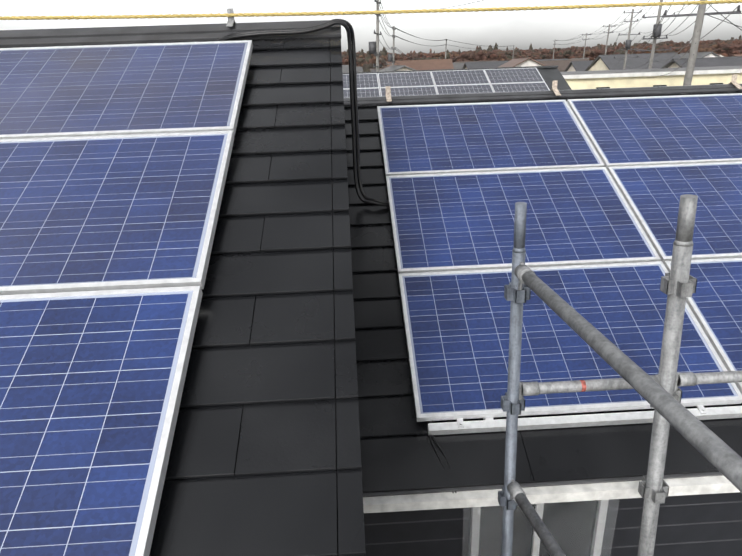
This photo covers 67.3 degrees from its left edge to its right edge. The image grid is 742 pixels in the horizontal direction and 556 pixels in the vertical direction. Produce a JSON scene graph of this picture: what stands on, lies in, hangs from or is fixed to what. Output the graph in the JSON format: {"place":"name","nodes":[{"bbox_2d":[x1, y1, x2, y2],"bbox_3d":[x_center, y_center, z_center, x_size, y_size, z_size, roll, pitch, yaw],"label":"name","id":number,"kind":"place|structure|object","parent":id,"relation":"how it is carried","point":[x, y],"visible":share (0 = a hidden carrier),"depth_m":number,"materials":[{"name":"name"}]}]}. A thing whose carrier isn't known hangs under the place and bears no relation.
{"place":"outdoors","nodes":[
{"label":"outdoors","id":0,"kind":"place"},
{"bbox_2d":[342,65,348,72],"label":"house","id":1,"kind":"structure","parent":0,"point":[345,68],"depth_m":156.67,"materials":[{"name":"grey"}]},
{"bbox_2d":[356,67,362,71],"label":"house","id":2,"kind":"structure","parent":0,"point":[359,69],"depth_m":204.00,"materials":[{"name":"grey"}]},
{"bbox_2d":[0,0,741,54],"label":"sky","id":3,"kind":"structure","parent":0,"point":[520,29],"materials":[{"name":"white"}]},
{"bbox_2d":[343,66,571,95],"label":"neighbour roof","id":4,"kind":"structure","parent":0,"point":[549,74],"depth_m":15.36,"materials":[{"name":"grey tile"}]},
{"bbox_2d":[343,68,549,97],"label":"solar panels","id":5,"kind":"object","parent":4,"relation":"on","point":[461,81],"depth_m":14.88,"materials":[{"name":"glass"}]},
{"bbox_2d":[462,61,507,68],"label":"house","id":6,"kind":"structure","parent":0,"point":[486,64],"depth_m":94.41,"materials":[{"name":"grey"}]},
{"bbox_2d":[499,57,545,66],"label":"house","id":7,"kind":"structure","parent":0,"point":[521,62],"depth_m":78.91,"materials":[{"name":"brown"}]},
{"bbox_2d":[536,58,567,60],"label":"house","id":8,"kind":"structure","parent":0,"point":[550,59],"depth_m":130.98,"materials":[{"name":"grey"}]},
{"bbox_2d":[679,51,719,57],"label":"house","id":9,"kind":"structure","parent":0,"point":[704,54],"depth_m":89.34,"materials":[{"name":"grey"}]},
{"bbox_2d":[661,56,741,67],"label":"house","id":10,"kind":"structure","parent":0,"point":[718,61],"depth_m":47.27,"materials":[{"name":"grey"}]},
{"bbox_3d":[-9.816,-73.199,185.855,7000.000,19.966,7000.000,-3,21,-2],"label":"ground","id":11,"kind":"structure","parent":0,"visible":0},
{"bbox_2d":[369,0,381,71],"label":"utility pole","id":12,"kind":"object","parent":11,"relation":"on","point":[374,48],"visible":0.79,"depth_m":44.15,"materials":[{"name":"concrete"}]},
{"bbox_2d":[388,26,395,64],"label":"utility pole","id":13,"kind":"object","parent":11,"relation":"on","point":[390,57],"visible":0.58,"depth_m":69.39,"materials":[{"name":"concrete"}]},
{"bbox_2d":[379,65,414,71],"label":"house","id":14,"kind":"structure","parent":11,"relation":"on","point":[397,68],"depth_m":60.74,"materials":[{"name":"grey"}]},
{"bbox_2d":[387,59,453,69],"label":"house","id":15,"kind":"structure","parent":11,"relation":"on","point":[435,64],"depth_m":78.65,"materials":[{"name":"brown"}]},
{"bbox_2d":[453,63,464,68],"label":"house","id":16,"kind":"structure","parent":11,"relation":"on","point":[458,65],"depth_m":130.01,"materials":[{"name":"grey"}]},
{"bbox_2d":[455,60,497,62],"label":"house","id":17,"kind":"structure","parent":11,"relation":"on","point":[472,61],"depth_m":159.25,"materials":[{"name":"grey"}]},
{"bbox_2d":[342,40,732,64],"bbox_3d":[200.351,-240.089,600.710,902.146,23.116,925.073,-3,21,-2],"label":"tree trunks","id":18,"kind":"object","parent":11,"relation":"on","point":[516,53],"visible":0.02,"depth_m":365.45,"materials":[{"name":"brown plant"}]},
{"bbox_2d":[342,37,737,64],"bbox_3d":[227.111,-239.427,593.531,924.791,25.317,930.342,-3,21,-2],"label":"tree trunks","id":19,"kind":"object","parent":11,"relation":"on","point":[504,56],"visible":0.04,"depth_m":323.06,"materials":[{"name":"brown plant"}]},
{"bbox_2d":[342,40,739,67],"bbox_3d":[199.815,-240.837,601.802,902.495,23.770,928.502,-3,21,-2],"label":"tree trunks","id":20,"kind":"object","parent":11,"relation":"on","point":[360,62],"visible":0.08,"depth_m":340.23,"materials":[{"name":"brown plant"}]},
{"bbox_2d":[342,35,741,62],"bbox_3d":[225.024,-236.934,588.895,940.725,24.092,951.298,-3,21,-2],"label":"tree trunks","id":21,"kind":"object","parent":11,"relation":"on","point":[588,52],"visible":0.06,"depth_m":325.88,"materials":[{"name":"brown plant"}]},
{"bbox_2d":[343,40,741,71],"bbox_3d":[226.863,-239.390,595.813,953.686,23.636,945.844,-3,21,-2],"label":"tree trunks","id":22,"kind":"object","parent":11,"relation":"on","point":[370,61],"visible":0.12,"depth_m":309.78,"materials":[{"name":"brown plant"}]},
{"bbox_2d":[364,492,741,555],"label":"wall","id":23,"kind":"structure","parent":11,"relation":"on","point":[701,525],"depth_m":3.34,"materials":[{"name":"black"}]},
{"bbox_2d":[469,500,608,555],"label":"window frame","id":24,"kind":"object","parent":23,"relation":"in","point":[601,519],"depth_m":3.28,"materials":[{"name":"silver metal"}]},
{"bbox_2d":[478,500,597,555],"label":"window glass","id":25,"kind":"object","parent":24,"relation":"in","point":[577,510],"depth_m":3.30,"materials":[{"name":"grey glass"}]},
{"bbox_2d":[462,499,618,555],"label":"window masking sheet","id":26,"kind":"object","parent":23,"relation":"attached to","point":[534,533],"depth_m":3.24,"materials":[{"name":"grey plastic"}]},
{"bbox_3d":[4.206,-1.579,7.218,9.056,1.860,3.682,-3,21,-2],"label":"roof","id":27,"kind":"object","parent":23,"relation":"on","visible":0},
{"bbox_2d":[344,84,741,105],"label":"ridge cap","id":28,"kind":"object","parent":27,"relation":"on","point":[408,99],"depth_m":5.08,"materials":[{"name":"metal"}]},
{"bbox_2d":[385,74,741,101],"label":"brackets","id":29,"kind":"object","parent":28,"relation":"on","point":[555,89],"visible":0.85,"depth_m":5.08,"materials":[{"name":"grey metal"}]},
{"bbox_2d":[538,59,588,71],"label":"house","id":30,"kind":"structure","parent":11,"relation":"on","point":[562,65],"depth_m":115.92,"materials":[{"name":"grey"}]},
{"bbox_2d":[564,60,593,71],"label":"house","id":31,"kind":"structure","parent":11,"relation":"on","point":[578,65],"depth_m":93.45,"materials":[{"name":"grey"}]},
{"bbox_2d":[582,33,586,58],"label":"utility pole","id":32,"kind":"object","parent":11,"relation":"on","point":[585,45],"visible":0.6,"depth_m":118.26,"materials":[{"name":"concrete"}]},
{"bbox_2d":[603,24,615,54],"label":"utility pole","id":33,"kind":"object","parent":11,"relation":"on","point":[609,26],"visible":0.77,"depth_m":88.98,"materials":[{"name":"concrete"}]},
{"bbox_2d":[498,194,741,555],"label":"scaffold","id":34,"kind":"object","parent":11,"relation":"on","point":[660,393],"visible":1,"depth_m":1.95,"materials":[{"name":"grey metal"}]},
{"bbox_2d":[614,9,641,69],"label":"utility pole","id":35,"kind":"object","parent":11,"relation":"on","point":[628,43],"visible":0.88,"depth_m":62.45,"materials":[{"name":"concrete"}]},
{"bbox_2d":[585,52,680,70],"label":"house","id":36,"kind":"structure","parent":11,"relation":"on","point":[603,62],"depth_m":78.73,"materials":[{"name":"grey"}]},
{"bbox_2d":[560,66,741,89],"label":"building","id":37,"kind":"structure","parent":11,"relation":"on","point":[628,78],"depth_m":34.53,"materials":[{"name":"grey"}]},
{"bbox_2d":[635,0,674,68],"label":"utility pole","id":38,"kind":"object","parent":11,"relation":"on","point":[657,32],"visible":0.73,"depth_m":43.11,"materials":[{"name":"concrete"}]},
{"bbox_2d":[662,0,740,85],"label":"utility pole","id":39,"kind":"object","parent":11,"relation":"on","point":[699,15],"visible":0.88,"depth_m":21.12,"materials":[{"name":"concrete"}]},
{"bbox_2d":[375,0,741,75],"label":"power lines","id":40,"kind":"object","parent":39,"relation":"attached to","point":[391,62],"visible":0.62,"depth_m":47.59,"materials":[{"name":"black metal"}]},
{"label":"house","id":41,"kind":"structure","parent":11,"relation":"on"},
{"bbox_2d":[239,63,338,555],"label":"roof deck","id":42,"kind":"structure","parent":41,"relation":"on","point":[334,337],"depth_m":1.88,"materials":[{"name":"black"}]},
{"bbox_2d":[6,37,365,555],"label":"roof tiles","id":43,"kind":"object","parent":42,"relation":"on","point":[265,484],"visible":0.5,"depth_m":1.88,"materials":[{"name":"black tile"}]},
{"bbox_2d":[0,40,252,555],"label":"solar panels","id":44,"kind":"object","parent":43,"relation":"on","point":[114,161],"depth_m":2.02,"materials":[{"name":"glass"}]},
{"bbox_2d":[341,52,365,554],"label":"rake trim","id":45,"kind":"structure","parent":42,"relation":"attached to","point":[355,345],"depth_m":1.84,"materials":[{"name":"metal"}]},
{"bbox_3d":[-3.990,-1.240,5.822,7.452,2.075,4.134,-3,21,-2],"label":"roof","id":46,"kind":"object","parent":41,"relation":"attached to","visible":0},
{"bbox_2d":[0,20,340,47],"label":"ridge cap","id":47,"kind":"object","parent":46,"relation":"on","point":[109,35],"visible":0.82,"depth_m":3.58,"materials":[{"name":"metal"}]},
{"bbox_2d":[226,8,235,26],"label":"ridge brackets","id":48,"kind":"object","parent":47,"relation":"on","point":[231,22],"visible":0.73,"depth_m":3.62,"materials":[{"name":"white metal"}]},
{"bbox_2d":[0,0,741,19],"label":"safety rope","id":49,"kind":"object","parent":48,"relation":"attached to","point":[360,12],"visible":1,"depth_m":3.65,"materials":[{"name":"fabric"}]},
{"bbox_3d":[4.368,-0.457,4.041,9.056,1.685,3.319,-3,21,-2],"label":"roof deck","id":50,"kind":"object","parent":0,"visible":0},
{"bbox_2d":[344,91,741,492],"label":"roof tiles","id":51,"kind":"object","parent":50,"relation":"attached to","point":[398,452],"visible":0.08,"depth_m":2.78,"materials":[{"name":"black tile"}]},
{"bbox_2d":[216,19,388,205],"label":"conduits","id":52,"kind":"object","parent":51,"relation":"on","point":[347,25],"visible":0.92,"depth_m":3.71,"materials":[{"name":"black plastic"}]},
{"bbox_2d":[429,421,456,492],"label":"pv cables","id":53,"kind":"object","parent":51,"relation":"on","point":[437,453],"visible":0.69,"depth_m":2.71,"materials":[{"name":"black plastic"}]},
{"bbox_2d":[377,93,741,425],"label":"solar panels","id":54,"kind":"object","parent":51,"relation":"on","point":[599,186],"depth_m":3.65,"materials":[{"name":"blue glass"}]},
{"bbox_2d":[427,405,741,435],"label":"mounting rail","id":55,"kind":"object","parent":51,"relation":"on","point":[461,426],"visible":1,"depth_m":2.77,"materials":[{"name":"silver metal"}]},
{"bbox_2d":[363,476,739,512],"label":"fascia","id":56,"kind":"structure","parent":50,"relation":"attached to","point":[594,491],"depth_m":2.58,"materials":[{"name":"white metal"}]},
{"bbox_2d":[363,472,723,496],"bbox_3d":[4.474,0.798,2.743,9.052,0.041,0.034,-3,21,-2],"label":"eave drip","id":57,"kind":"object","parent":56,"relation":"attached to","point":[541,484],"depth_m":2.60,"materials":[{"name":"metal"}]}
]}

